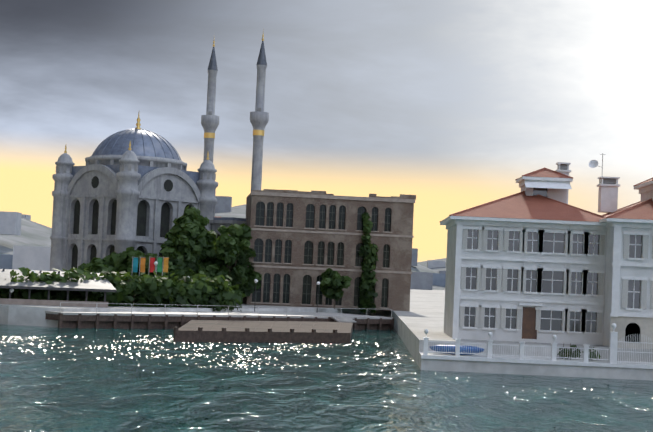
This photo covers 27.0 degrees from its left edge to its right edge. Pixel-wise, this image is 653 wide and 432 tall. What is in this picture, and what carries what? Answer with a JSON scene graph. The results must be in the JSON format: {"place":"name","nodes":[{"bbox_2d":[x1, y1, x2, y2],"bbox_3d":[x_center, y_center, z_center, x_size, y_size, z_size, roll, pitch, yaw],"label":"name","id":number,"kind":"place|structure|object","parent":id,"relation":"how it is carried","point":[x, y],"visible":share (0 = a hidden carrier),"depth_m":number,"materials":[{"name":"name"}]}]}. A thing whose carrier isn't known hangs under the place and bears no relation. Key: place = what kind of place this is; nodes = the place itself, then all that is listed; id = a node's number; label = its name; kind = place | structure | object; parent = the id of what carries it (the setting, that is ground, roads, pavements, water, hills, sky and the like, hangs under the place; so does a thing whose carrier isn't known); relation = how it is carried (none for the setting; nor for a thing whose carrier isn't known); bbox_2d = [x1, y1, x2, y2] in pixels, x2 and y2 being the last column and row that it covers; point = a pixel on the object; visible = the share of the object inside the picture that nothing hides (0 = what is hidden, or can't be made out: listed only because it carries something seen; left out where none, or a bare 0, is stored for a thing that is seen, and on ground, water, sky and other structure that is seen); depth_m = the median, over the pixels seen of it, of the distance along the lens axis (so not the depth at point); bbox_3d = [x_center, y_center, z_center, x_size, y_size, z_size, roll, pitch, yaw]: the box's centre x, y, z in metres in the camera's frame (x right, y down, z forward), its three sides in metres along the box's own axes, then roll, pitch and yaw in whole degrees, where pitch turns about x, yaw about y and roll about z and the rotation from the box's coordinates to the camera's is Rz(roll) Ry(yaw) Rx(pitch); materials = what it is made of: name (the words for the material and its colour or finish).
{"place":"outdoors","nodes":[
{"label":"outdoors","id":0,"kind":"place"},
{"bbox_2d":[0,324,652,431],"bbox_3d":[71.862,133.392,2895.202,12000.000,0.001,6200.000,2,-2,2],"label":"water","id":1,"kind":"structure","parent":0,"point":[419,391],"depth_m":78.53,"materials":[{"name":"teal liquid"}]},
{"bbox_2d":[0,336,649,431],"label":"sun glints","id":2,"kind":"object","parent":1,"relation":"on","point":[223,388],"visible":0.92,"depth_m":71.55,"materials":[{"name":"white liquid"}]},
{"bbox_2d":[0,289,652,364],"bbox_3d":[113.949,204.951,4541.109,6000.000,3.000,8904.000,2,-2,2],"label":"shore ground","id":3,"kind":"structure","parent":0,"point":[426,311],"depth_m":147.31,"materials":[{"name":"grey concrete"}]},
{"bbox_2d":[0,269,115,306],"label":"waterfront pavilion","id":4,"kind":"structure","parent":3,"relation":"on","point":[105,285],"depth_m":148.14,"materials":[{"name":"metal"}]},
{"bbox_2d":[78,262,109,274],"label":"square tree","id":5,"kind":"object","parent":3,"relation":"on","point":[96,267],"visible":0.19,"depth_m":182.56,"materials":[{"name":"green plant"}]},
{"bbox_2d":[91,252,121,266],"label":"square tree","id":6,"kind":"object","parent":3,"relation":"on","point":[113,255],"visible":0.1,"depth_m":185.54,"materials":[{"name":"green plant"}]},
{"bbox_2d":[0,274,245,310],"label":"shrubs","id":7,"kind":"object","parent":3,"relation":"on","point":[4,293],"depth_m":168.26,"materials":[{"name":"green plant"}]},
{"bbox_2d":[10,267,238,311],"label":"hedge","id":8,"kind":"object","parent":3,"relation":"on","point":[187,292],"visible":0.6,"depth_m":157.44,"materials":[{"name":"green plant"}]},
{"bbox_2d":[108,247,156,276],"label":"square tree","id":9,"kind":"object","parent":3,"relation":"on","point":[123,262],"visible":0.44,"depth_m":183.08,"materials":[{"name":"green plant"}]},
{"bbox_2d":[137,253,161,273],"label":"square tree","id":10,"kind":"object","parent":3,"relation":"on","point":[156,256],"depth_m":185.86,"materials":[{"name":"green plant"}]},
{"bbox_2d":[132,256,168,276],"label":"flags","id":11,"kind":"object","parent":3,"relation":"on","point":[156,266],"visible":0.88,"depth_m":175.99,"materials":[{"name":"fabric"}]},
{"bbox_2d":[50,34,268,301],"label":"mosque","id":12,"kind":"structure","parent":3,"relation":"on","point":[138,188],"depth_m":199.32,"materials":[{"name":"stone"}]},
{"bbox_2d":[146,259,193,280],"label":"square tree","id":13,"kind":"object","parent":3,"relation":"on","point":[176,270],"visible":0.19,"depth_m":181.02,"materials":[{"name":"green plant"}]},
{"bbox_2d":[160,235,199,274],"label":"tall dark tree","id":14,"kind":"object","parent":3,"relation":"on","point":[177,251],"visible":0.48,"depth_m":184.70,"materials":[{"name":"green plant"}]},
{"bbox_2d":[164,205,210,261],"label":"tree","id":15,"kind":"object","parent":3,"relation":"on","point":[191,213],"visible":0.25,"depth_m":190.37,"materials":[{"name":"green plant"}]},
{"bbox_2d":[177,273,211,279],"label":"square tree","id":16,"kind":"object","parent":3,"relation":"on","point":[189,275],"depth_m":179.79,"materials":[{"name":"green plant"}]},
{"bbox_2d":[180,218,216,267],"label":"tall dark tree","id":17,"kind":"object","parent":3,"relation":"on","point":[198,246],"visible":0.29,"depth_m":188.23,"materials":[{"name":"green plant"}]},
{"bbox_2d":[197,264,231,286],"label":"square tree","id":18,"kind":"object","parent":3,"relation":"on","point":[214,270],"visible":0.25,"depth_m":184.58,"materials":[{"name":"green plant"}]},
{"bbox_2d":[45,302,393,342],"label":"dock","id":19,"kind":"object","parent":3,"relation":"on","point":[258,326],"visible":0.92,"depth_m":144.01,"materials":[{"name":"grey concrete"}]},
{"bbox_2d":[31,271,319,311],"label":"street lamps","id":20,"kind":"object","parent":19,"relation":"on","point":[256,281],"visible":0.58,"depth_m":170.67,"materials":[{"name":"metal"}]},
{"bbox_2d":[201,240,240,268],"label":"tall dark tree","id":21,"kind":"object","parent":3,"relation":"on","point":[219,262],"visible":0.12,"depth_m":187.92,"materials":[{"name":"green plant"}]},
{"bbox_2d":[0,196,445,289],"bbox_3d":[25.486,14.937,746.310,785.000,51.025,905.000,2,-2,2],"label":"distant buildings","id":22,"kind":"structure","parent":3,"relation":"on","point":[25,241],"depth_m":616.90,"materials":[{"name":"grey"}]},
{"bbox_2d":[206,223,252,285],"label":"tree","id":23,"kind":"object","parent":3,"relation":"on","point":[227,248],"visible":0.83,"depth_m":186.74,"materials":[{"name":"green plant"}]},
{"bbox_2d":[232,268,261,295],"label":"square tree","id":24,"kind":"object","parent":3,"relation":"on","point":[248,284],"visible":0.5,"depth_m":187.89,"materials":[{"name":"green plant"}]},
{"bbox_2d":[240,247,255,296],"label":"tall dark tree","id":25,"kind":"object","parent":3,"relation":"on","point":[250,252],"visible":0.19,"depth_m":188.82,"materials":[{"name":"green plant"}]},
{"bbox_2d":[243,189,415,310],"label":"brick building","id":26,"kind":"structure","parent":3,"relation":"on","point":[301,242],"depth_m":190.47,"materials":[{"name":"brick"}]},
{"bbox_2d":[358,212,372,311],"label":"ivy","id":27,"kind":"object","parent":26,"relation":"attached to","point":[366,229],"visible":0.73,"depth_m":190.19,"materials":[{"name":"green plant"}]},
{"bbox_2d":[359,278,377,312],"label":"ivy","id":28,"kind":"object","parent":26,"relation":"attached to","point":[368,288],"visible":0.65,"depth_m":189.65,"materials":[{"name":"green plant"}]},
{"bbox_2d":[360,244,378,310],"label":"ivy","id":29,"kind":"object","parent":26,"relation":"attached to","point":[372,255],"visible":0.69,"depth_m":189.84,"materials":[{"name":"green plant"}]},
{"bbox_2d":[320,268,351,308],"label":"tree","id":30,"kind":"object","parent":3,"relation":"on","point":[333,284],"visible":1,"depth_m":184.28,"materials":[{"name":"green plant"}]},
{"bbox_2d":[440,153,619,344],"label":"white mansion","id":31,"kind":"structure","parent":3,"relation":"on","point":[527,263],"depth_m":108.80,"materials":[{"name":"white paint"}]},
{"bbox_2d":[418,323,652,380],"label":"fence","id":32,"kind":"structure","parent":3,"relation":"on","point":[614,361],"depth_m":99.58,"materials":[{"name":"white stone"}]},
{"bbox_2d":[557,343,570,358],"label":"plant","id":33,"kind":"object","parent":3,"relation":"on","point":[562,352],"visible":0.29,"depth_m":103.23,"materials":[{"name":"green plant"}]},
{"bbox_2d":[557,345,599,359],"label":"bush","id":34,"kind":"object","parent":3,"relation":"on","point":[571,354],"visible":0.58,"depth_m":102.23,"materials":[{"name":"green plant"}]},
{"bbox_2d":[584,178,652,348],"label":"white mansion","id":35,"kind":"structure","parent":3,"relation":"on","point":[628,305],"depth_m":105.55,"materials":[{"name":"white paint"}]},
{"bbox_2d":[0,0,652,261],"label":"sky","id":36,"kind":"structure","parent":0,"point":[447,104],"materials":[{"name":"grey"}]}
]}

